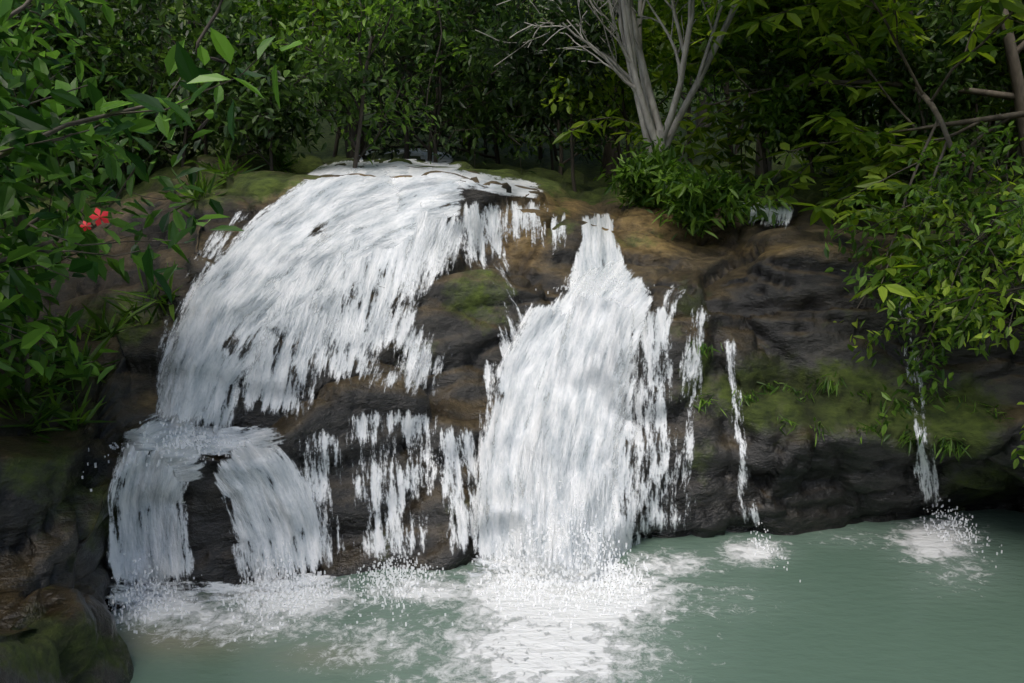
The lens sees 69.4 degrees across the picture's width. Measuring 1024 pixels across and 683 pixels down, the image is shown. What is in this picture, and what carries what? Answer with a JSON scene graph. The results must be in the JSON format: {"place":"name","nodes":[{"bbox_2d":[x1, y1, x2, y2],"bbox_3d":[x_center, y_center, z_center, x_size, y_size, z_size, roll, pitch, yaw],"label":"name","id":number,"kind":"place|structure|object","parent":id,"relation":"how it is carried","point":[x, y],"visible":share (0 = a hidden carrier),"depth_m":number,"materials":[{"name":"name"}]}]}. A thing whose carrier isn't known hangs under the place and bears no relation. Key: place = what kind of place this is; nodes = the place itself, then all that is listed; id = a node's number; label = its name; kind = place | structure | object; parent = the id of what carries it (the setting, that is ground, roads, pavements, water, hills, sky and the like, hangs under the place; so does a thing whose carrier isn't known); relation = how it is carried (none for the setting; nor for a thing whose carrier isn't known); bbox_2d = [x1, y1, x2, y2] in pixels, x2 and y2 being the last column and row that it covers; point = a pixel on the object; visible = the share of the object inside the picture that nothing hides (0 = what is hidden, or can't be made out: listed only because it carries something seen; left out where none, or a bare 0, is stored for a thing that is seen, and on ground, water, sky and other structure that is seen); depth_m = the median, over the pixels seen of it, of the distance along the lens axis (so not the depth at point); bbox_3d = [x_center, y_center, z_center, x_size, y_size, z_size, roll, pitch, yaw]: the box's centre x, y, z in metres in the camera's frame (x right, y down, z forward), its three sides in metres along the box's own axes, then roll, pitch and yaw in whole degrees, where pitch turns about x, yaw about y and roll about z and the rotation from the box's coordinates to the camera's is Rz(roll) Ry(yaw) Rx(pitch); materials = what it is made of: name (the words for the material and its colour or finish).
{"place":"outdoors","nodes":[
{"label":"outdoors","id":0,"kind":"place"},
{"bbox_2d":[0,0,1023,682],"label":"rock cliff","id":1,"kind":"structure","parent":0,"point":[776,304],"depth_m":7.70,"materials":[{"name":"stone"}]},
{"bbox_2d":[0,0,123,111],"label":"tree","id":2,"kind":"object","parent":1,"relation":"on","point":[66,77],"visible":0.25,"depth_m":9.98,"materials":[{"name":"green plant"}]},
{"bbox_2d":[0,0,139,189],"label":"bush","id":3,"kind":"object","parent":1,"relation":"on","point":[10,23],"visible":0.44,"depth_m":7.64,"materials":[{"name":"green plant"}]},
{"bbox_2d":[3,8,145,193],"bbox_3d":[-7.370,-3.789,10.992,3.123,3.630,3.579,0,7,0],"label":"bush","id":4,"kind":"object","parent":1,"relation":"on","point":[62,161],"visible":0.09,"depth_m":11.08,"materials":[{"name":"green plant"}]},
{"bbox_2d":[9,9,152,195],"bbox_3d":[-7.314,-3.286,11.387,3.020,3.161,2.793,0,7,0],"label":"bush","id":5,"kind":"object","parent":1,"relation":"on","point":[50,191],"visible":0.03,"depth_m":11.47,"materials":[{"name":"green plant"}]},
{"bbox_2d":[30,11,135,181],"bbox_3d":[-8.061,-4.089,12.640,3.326,3.296,2.224,0,7,0],"label":"understory tree","id":6,"kind":"object","parent":1,"relation":"on","point":[112,56],"visible":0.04,"depth_m":12.37,"materials":[{"name":"green plant"}]},
{"bbox_2d":[11,1,197,188],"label":"understory tree","id":7,"kind":"object","parent":1,"relation":"on","point":[59,43],"visible":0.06,"depth_m":11.28,"materials":[{"name":"green plant"}]},
{"bbox_2d":[7,8,214,185],"bbox_3d":[-8.050,-4.976,14.472,4.810,4.360,4.659,-3,8,-19],"label":"understory tree","id":8,"kind":"object","parent":1,"relation":"on","point":[82,184],"visible":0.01,"depth_m":13.48,"materials":[{"name":"green plant"}]},
{"bbox_2d":[10,0,212,187],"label":"tree","id":9,"kind":"object","parent":1,"relation":"on","point":[163,55],"visible":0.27,"depth_m":10.87,"materials":[{"name":"green plant"}]},
{"bbox_2d":[0,18,223,398],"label":"bush","id":10,"kind":"object","parent":1,"relation":"on","point":[18,312],"visible":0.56,"depth_m":5.76,"materials":[{"name":"green plant"}]},
{"bbox_2d":[192,0,243,150],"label":"vine liana","id":11,"kind":"object","parent":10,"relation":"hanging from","point":[225,6],"visible":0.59,"depth_m":5.62,"materials":[{"name":"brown plant"}]},
{"bbox_2d":[0,0,228,375],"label":"bush","id":12,"kind":"object","parent":1,"relation":"on","point":[72,236],"visible":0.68,"depth_m":4.88,"materials":[{"name":"green plant"}]},
{"bbox_2d":[80,221,90,230],"bbox_3d":[-2.232,-0.604,3.869,0.054,0.057,0.013,-4,8,-29],"label":"red flower","id":13,"kind":"object","parent":12,"relation":"attached to","point":[85,226],"visible":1,"depth_m":3.87,"materials":[{"name":"red plant"}]},
{"bbox_2d":[89,208,108,225],"bbox_3d":[-2.127,-0.641,3.808,0.090,0.095,0.013,-4,8,-28],"label":"red flower","id":14,"kind":"object","parent":12,"relation":"attached to","point":[98,220],"visible":1,"depth_m":3.81,"materials":[{"name":"red plant"}]},
{"bbox_2d":[72,0,182,182],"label":"understory tree","id":15,"kind":"object","parent":1,"relation":"on","point":[147,44],"visible":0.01,"depth_m":13.88,"materials":[{"name":"green plant"}]},
{"bbox_2d":[0,142,300,442],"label":"bank grass","id":16,"kind":"structure","parent":1,"relation":"on","point":[57,411],"depth_m":7.19,"materials":[{"name":"green plant"}]},
{"bbox_2d":[0,0,302,380],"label":"bush","id":17,"kind":"object","parent":1,"relation":"on","point":[33,125],"visible":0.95,"depth_m":4.42,"materials":[{"name":"green plant"}]},
{"bbox_2d":[70,0,240,160],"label":"understory tree","id":18,"kind":"object","parent":1,"relation":"on","point":[205,139],"visible":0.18,"depth_m":13.29,"materials":[{"name":"green plant"}]},
{"bbox_2d":[40,0,326,170],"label":"bush","id":19,"kind":"object","parent":1,"relation":"on","point":[252,26],"visible":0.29,"depth_m":10.97,"materials":[{"name":"green plant"}]},
{"bbox_2d":[71,0,305,167],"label":"tree","id":20,"kind":"object","parent":1,"relation":"on","point":[104,36],"visible":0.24,"depth_m":10.89,"materials":[{"name":"green plant"}]},
{"bbox_2d":[162,0,239,31],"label":"understory tree","id":21,"kind":"object","parent":1,"relation":"on","point":[188,22],"visible":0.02,"depth_m":24.62,"materials":[{"name":"green plant"}]},
{"bbox_2d":[119,0,288,154],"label":"understory tree","id":22,"kind":"object","parent":1,"relation":"on","point":[192,50],"visible":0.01,"depth_m":15.89,"materials":[{"name":"green plant"}]},
{"bbox_2d":[181,0,315,139],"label":"understory tree","id":23,"kind":"object","parent":1,"relation":"on","point":[276,8],"visible":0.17,"depth_m":12.85,"materials":[{"name":"green plant"}]},
{"bbox_2d":[249,0,260,152],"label":"canopy tree","id":24,"kind":"object","parent":1,"relation":"on","point":[253,53],"visible":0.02,"depth_m":12.61,"materials":[{"name":"brown plant"}]},
{"bbox_2d":[235,0,298,150],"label":"understory tree","id":25,"kind":"object","parent":1,"relation":"on","point":[277,19],"visible":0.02,"depth_m":18.98,"materials":[{"name":"green plant"}]},
{"bbox_2d":[142,1,412,170],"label":"bush","id":26,"kind":"object","parent":1,"relation":"on","point":[253,120],"visible":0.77,"depth_m":10.34,"materials":[{"name":"green plant"}]},
{"bbox_2d":[243,0,391,85],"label":"understory tree","id":27,"kind":"object","parent":1,"relation":"on","point":[330,8],"visible":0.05,"depth_m":14.70,"materials":[{"name":"green plant"}]},
{"bbox_2d":[266,0,403,157],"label":"understory tree","id":28,"kind":"object","parent":1,"relation":"on","point":[376,60],"visible":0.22,"depth_m":14.24,"materials":[{"name":"green plant"}]},
{"bbox_2d":[221,0,466,167],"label":"tree","id":29,"kind":"object","parent":1,"relation":"on","point":[395,7],"visible":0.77,"depth_m":11.16,"materials":[{"name":"green plant"}]},
{"bbox_2d":[309,0,346,140],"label":"vine liana","id":30,"kind":"object","parent":29,"relation":"hanging from","point":[335,130],"visible":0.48,"depth_m":12.74,"materials":[{"name":"brown plant"}]},
{"bbox_2d":[345,1,365,158],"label":"canopy tree","id":31,"kind":"object","parent":1,"relation":"on","point":[362,141],"visible":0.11,"depth_m":17.96,"materials":[{"name":"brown plant"}]},
{"bbox_2d":[288,8,485,158],"bbox_3d":[-3.669,-8.667,19.755,6.478,7.920,6.189,0,7,0],"label":"understory tree","id":32,"kind":"object","parent":1,"relation":"on","point":[336,144],"visible":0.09,"depth_m":19.74,"materials":[{"name":"green plant"}]},
{"bbox_2d":[326,2,447,124],"bbox_3d":[-3.753,-10.645,25.587,7.372,6.386,7.149,0,7,0],"label":"understory tree","id":33,"kind":"object","parent":1,"relation":"on","point":[381,77],"visible":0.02,"depth_m":25.70,"materials":[{"name":"green plant"}]},
{"bbox_2d":[287,0,536,142],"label":"tree","id":34,"kind":"object","parent":1,"relation":"on","point":[517,11],"visible":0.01,"depth_m":22.00,"materials":[{"name":"green plant"}]},
{"bbox_2d":[327,0,517,158],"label":"understory tree","id":35,"kind":"object","parent":1,"relation":"on","point":[406,139],"visible":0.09,"depth_m":16.39,"materials":[{"name":"green plant"}]},
{"bbox_2d":[422,0,444,158],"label":"vine liana","id":36,"kind":"object","parent":1,"relation":"on","point":[432,77],"visible":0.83,"depth_m":12.73,"materials":[{"name":"brown plant"}]},
{"bbox_2d":[296,0,575,173],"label":"tree","id":37,"kind":"object","parent":1,"relation":"on","point":[429,148],"visible":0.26,"depth_m":15.76,"materials":[{"name":"green plant"}]},
{"bbox_2d":[354,0,525,162],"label":"understory tree","id":38,"kind":"object","parent":1,"relation":"on","point":[478,66],"visible":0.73,"depth_m":14.99,"materials":[{"name":"green plant"}]},
{"bbox_2d":[461,2,476,149],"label":"canopy tree","id":39,"kind":"object","parent":1,"relation":"on","point":[464,128],"depth_m":22.23,"materials":[{"name":"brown plant"}]},
{"bbox_2d":[364,0,599,163],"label":"tree","id":40,"kind":"object","parent":1,"relation":"on","point":[496,157],"visible":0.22,"depth_m":18.05,"materials":[{"name":"green plant"}]},
{"bbox_2d":[398,0,611,134],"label":"tree","id":41,"kind":"object","parent":1,"relation":"on","point":[529,27],"visible":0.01,"depth_m":24.98,"materials":[{"name":"green plant"}]},
{"bbox_2d":[440,0,575,157],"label":"understory tree","id":42,"kind":"object","parent":1,"relation":"on","point":[485,141],"visible":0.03,"depth_m":20.13,"materials":[{"name":"green plant"}]},
{"bbox_2d":[360,0,660,162],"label":"tree","id":43,"kind":"object","parent":1,"relation":"on","point":[446,136],"visible":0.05,"depth_m":18.83,"materials":[{"name":"green plant"}]},
{"bbox_2d":[502,12,551,117],"bbox_3d":[0.389,-6.227,15.403,1.196,3.042,0.315,1,7,7],"label":"vine liana","id":44,"kind":"object","parent":1,"relation":"on","point":[509,115],"visible":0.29,"depth_m":15.53,"materials":[{"name":"brown plant"}]},
{"bbox_2d":[464,16,607,169],"bbox_3d":[0.650,-5.700,17.425,2.892,3.512,2.845,4,8,28],"label":"understory tree","id":45,"kind":"object","parent":1,"relation":"on","point":[524,123],"visible":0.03,"depth_m":17.76,"materials":[{"name":"green plant"}]},
{"bbox_2d":[421,0,653,159],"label":"tree","id":46,"kind":"object","parent":1,"relation":"on","point":[541,147],"visible":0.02,"depth_m":20.54,"materials":[{"name":"green plant"}]},
{"bbox_2d":[454,0,642,163],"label":"understory tree","id":47,"kind":"object","parent":1,"relation":"on","point":[565,146],"visible":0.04,"depth_m":21.21,"materials":[{"name":"green plant"}]},
{"bbox_2d":[405,0,707,182],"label":"understory tree","id":48,"kind":"object","parent":1,"relation":"on","point":[619,146],"visible":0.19,"depth_m":16.81,"materials":[{"name":"green plant"}]},
{"bbox_2d":[469,0,650,191],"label":"understory tree","id":49,"kind":"object","parent":1,"relation":"on","point":[524,76],"visible":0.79,"depth_m":12.61,"materials":[{"name":"green plant"}]},
{"bbox_2d":[393,0,744,174],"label":"tree","id":50,"kind":"object","parent":1,"relation":"on","point":[584,149],"visible":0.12,"depth_m":15.89,"materials":[{"name":"green plant"}]},
{"bbox_2d":[529,0,608,45],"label":"understory tree","id":51,"kind":"object","parent":1,"relation":"on","point":[571,6],"visible":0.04,"depth_m":24.43,"materials":[{"name":"green plant"}]},
{"bbox_2d":[495,0,669,175],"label":"tree","id":52,"kind":"object","parent":1,"relation":"on","point":[603,160],"visible":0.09,"depth_m":19.29,"materials":[{"name":"green plant"}]},
{"bbox_2d":[475,0,741,202],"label":"bare tree","id":53,"kind":"object","parent":1,"relation":"on","point":[630,44],"visible":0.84,"depth_m":11.21,"materials":[{"name":"grey plant"}]},
{"bbox_2d":[604,2,624,177],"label":"canopy tree","id":54,"kind":"object","parent":1,"relation":"on","point":[610,151],"visible":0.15,"depth_m":19.20,"materials":[{"name":"brown plant"}]},
{"bbox_2d":[528,0,710,157],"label":"understory tree","id":55,"kind":"object","parent":1,"relation":"on","point":[649,49],"visible":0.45,"depth_m":12.90,"materials":[{"name":"green plant"}]},
{"bbox_2d":[572,0,697,170],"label":"understory tree","id":56,"kind":"object","parent":1,"relation":"on","point":[689,118],"visible":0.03,"depth_m":19.15,"materials":[{"name":"green plant"}]},
{"bbox_2d":[597,124,683,212],"bbox_3d":[1.942,-2.492,10.957,1.406,1.567,1.228,-6,9,-38],"label":"bush","id":57,"kind":"object","parent":1,"relation":"on","point":[638,179],"visible":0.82,"depth_m":10.79,"materials":[{"name":"green plant"}]},
{"bbox_2d":[695,2,712,126],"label":"canopy tree","id":58,"kind":"object","parent":1,"relation":"on","point":[697,121],"visible":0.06,"depth_m":26.10,"materials":[{"name":"brown plant"}]},
{"bbox_2d":[644,145,790,240],"bbox_3d":[2.846,-1.988,10.298,2.022,1.396,2.034,0,7,0],"label":"bush","id":59,"kind":"object","parent":1,"relation":"on","point":[696,199],"visible":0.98,"depth_m":9.92,"materials":[{"name":"green plant"}]},
{"bbox_2d":[584,24,851,154],"bbox_3d":[6.711,-8.875,21.574,9.394,6.928,6.035,-2,8,-14],"label":"understory tree","id":60,"kind":"object","parent":1,"relation":"on","point":[708,96],"visible":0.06,"depth_m":21.07,"materials":[{"name":"green plant"}]},
{"bbox_2d":[650,0,809,172],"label":"understory tree","id":61,"kind":"object","parent":1,"relation":"on","point":[725,89],"visible":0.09,"depth_m":16.72,"materials":[{"name":"green plant"}]},
{"bbox_2d":[675,0,839,190],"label":"understory tree","id":62,"kind":"object","parent":1,"relation":"on","point":[772,122],"visible":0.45,"depth_m":11.82,"materials":[{"name":"green plant"}]},
{"bbox_2d":[755,45,773,174],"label":"canopy tree","id":63,"kind":"object","parent":1,"relation":"on","point":[759,170],"visible":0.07,"depth_m":16.58,"materials":[{"name":"brown plant"}]},
{"bbox_2d":[553,0,1023,189],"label":"bright tree","id":64,"kind":"object","parent":1,"relation":"on","point":[1012,49],"visible":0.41,"depth_m":11.77,"materials":[{"name":"green plant"}]},
{"bbox_2d":[699,2,732,129],"bbox_3d":[3.682,-5.449,13.495,0.282,3.273,0.980,-5,9,-36],"label":"vine liana","id":65,"kind":"object","parent":64,"relation":"hanging from","point":[701,10],"visible":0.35,"depth_m":13.55,"materials":[{"name":"brown plant"}]},
{"bbox_2d":[598,0,1023,385],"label":"bright tree","id":66,"kind":"object","parent":1,"relation":"on","point":[796,15],"visible":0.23,"depth_m":8.68,"materials":[{"name":"green plant"}]},
{"bbox_2d":[692,0,981,178],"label":"tree","id":67,"kind":"object","parent":1,"relation":"on","point":[826,61],"visible":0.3,"depth_m":11.94,"materials":[{"name":"green plant"}]},
{"bbox_2d":[769,33,923,182],"bbox_3d":[5.692,-3.960,12.901,3.057,2.752,3.928,0,7,0],"label":"understory tree","id":68,"kind":"object","parent":1,"relation":"on","point":[860,121],"visible":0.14,"depth_m":11.91,"materials":[{"name":"green plant"}]},
{"bbox_2d":[688,341,1013,462],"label":"ledge grass","id":69,"kind":"structure","parent":1,"relation":"on","point":[703,347],"depth_m":7.55,"materials":[{"name":"green plant"}]},
{"bbox_2d":[715,0,1001,180],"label":"tree","id":70,"kind":"object","parent":1,"relation":"on","point":[757,60],"visible":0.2,"depth_m":12.10,"materials":[{"name":"green plant"}]},
{"bbox_2d":[694,0,1023,233],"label":"bright tree","id":71,"kind":"object","parent":1,"relation":"on","point":[872,145],"visible":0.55,"depth_m":10.23,"materials":[{"name":"green plant"}]},
{"bbox_2d":[792,4,928,160],"bbox_3d":[7.223,-5.621,15.924,2.003,4.169,3.546,-2,8,-15],"label":"understory tree","id":72,"kind":"object","parent":1,"relation":"on","point":[860,75],"depth_m":15.86,"materials":[{"name":"green plant"}]},
{"bbox_2d":[878,58,902,132],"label":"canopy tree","id":73,"kind":"object","parent":1,"relation":"on","point":[888,109],"visible":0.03,"depth_m":19.00,"materials":[{"name":"green plant"}]},
{"bbox_2d":[786,0,1023,181],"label":"understory tree","id":74,"kind":"object","parent":1,"relation":"on","point":[994,108],"visible":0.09,"depth_m":11.51,"materials":[{"name":"green plant"}]},
{"bbox_2d":[814,0,1020,119],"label":"understory tree","id":75,"kind":"object","parent":1,"relation":"on","point":[916,4],"depth_m":14.13,"materials":[{"name":"green plant"}]},
{"bbox_2d":[823,0,1020,218],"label":"tree","id":76,"kind":"object","parent":1,"relation":"on","point":[967,81],"visible":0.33,"depth_m":10.57,"materials":[{"name":"green plant"}]},
{"bbox_2d":[824,121,1023,353],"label":"cliff bush","id":77,"kind":"object","parent":1,"relation":"on","point":[942,181],"visible":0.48,"depth_m":7.64,"materials":[{"name":"green plant"}]},
{"bbox_2d":[825,184,1023,440],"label":"cliff bush","id":78,"kind":"object","parent":1,"relation":"on","point":[965,279],"visible":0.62,"depth_m":7.25,"materials":[{"name":"green plant"}]},
{"bbox_2d":[847,154,1023,468],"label":"cliff bush","id":79,"kind":"object","parent":1,"relation":"on","point":[999,315],"visible":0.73,"depth_m":6.93,"materials":[{"name":"green plant"}]},
{"bbox_2d":[865,0,1006,197],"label":"tree","id":80,"kind":"object","parent":1,"relation":"on","point":[943,59],"visible":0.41,"depth_m":10.16,"materials":[{"name":"green plant"}]},
{"bbox_2d":[913,0,963,40],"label":"understory tree","id":81,"kind":"object","parent":1,"relation":"on","point":[934,8],"depth_m":18.10,"materials":[{"name":"green plant"}]},
{"bbox_2d":[894,0,992,151],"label":"understory tree","id":82,"kind":"object","parent":1,"relation":"on","point":[933,9],"visible":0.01,"depth_m":17.50,"materials":[{"name":"green plant"}]},
{"bbox_2d":[934,49,1011,122],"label":"understory tree","id":83,"kind":"object","parent":1,"relation":"on","point":[1000,107],"visible":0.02,"depth_m":13.38,"materials":[{"name":"green plant"}]},
{"bbox_2d":[935,0,1023,181],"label":"understory tree","id":84,"kind":"object","parent":1,"relation":"on","point":[1000,42],"visible":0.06,"depth_m":10.71,"materials":[{"name":"green plant"}]},
{"bbox_2d":[943,23,1022,183],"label":"tree","id":85,"kind":"object","parent":1,"relation":"on","point":[1002,157],"visible":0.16,"depth_m":11.44,"materials":[{"name":"green plant"}]},
{"bbox_2d":[951,52,1023,178],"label":"bush","id":86,"kind":"object","parent":1,"relation":"on","point":[1002,82],"visible":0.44,"depth_m":10.69,"materials":[{"name":"green plant"}]},
{"bbox_2d":[955,24,1023,171],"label":"understory tree","id":87,"kind":"object","parent":1,"relation":"on","point":[988,86],"visible":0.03,"depth_m":12.58,"materials":[{"name":"green plant"}]},
{"bbox_2d":[995,99,1020,167],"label":"canopy tree","id":88,"kind":"object","parent":1,"relation":"on","point":[1018,147],"depth_m":13.78,"materials":[{"name":"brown plant"}]},
{"bbox_2d":[108,148,939,604],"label":"waterfall water","id":89,"kind":"structure","parent":0,"point":[564,370],"depth_m":7.49,"materials":[{"name":"white liquid"}]},
{"bbox_2d":[111,509,1023,682],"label":"pool water","id":90,"kind":"structure","parent":0,"point":[902,601],"depth_m":5.92,"materials":[{"name":"green liquid"}]},
{"bbox_2d":[81,264,1002,645],"bbox_3d":[0.465,0.760,7.182,9.117,2.978,3.725,-2,8,-18],"label":"waterfall spray","id":91,"kind":"object","parent":90,"relation":"on","point":[529,572],"visible":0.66,"depth_m":6.41,"materials":[{"name":"white liquid"}]}
]}

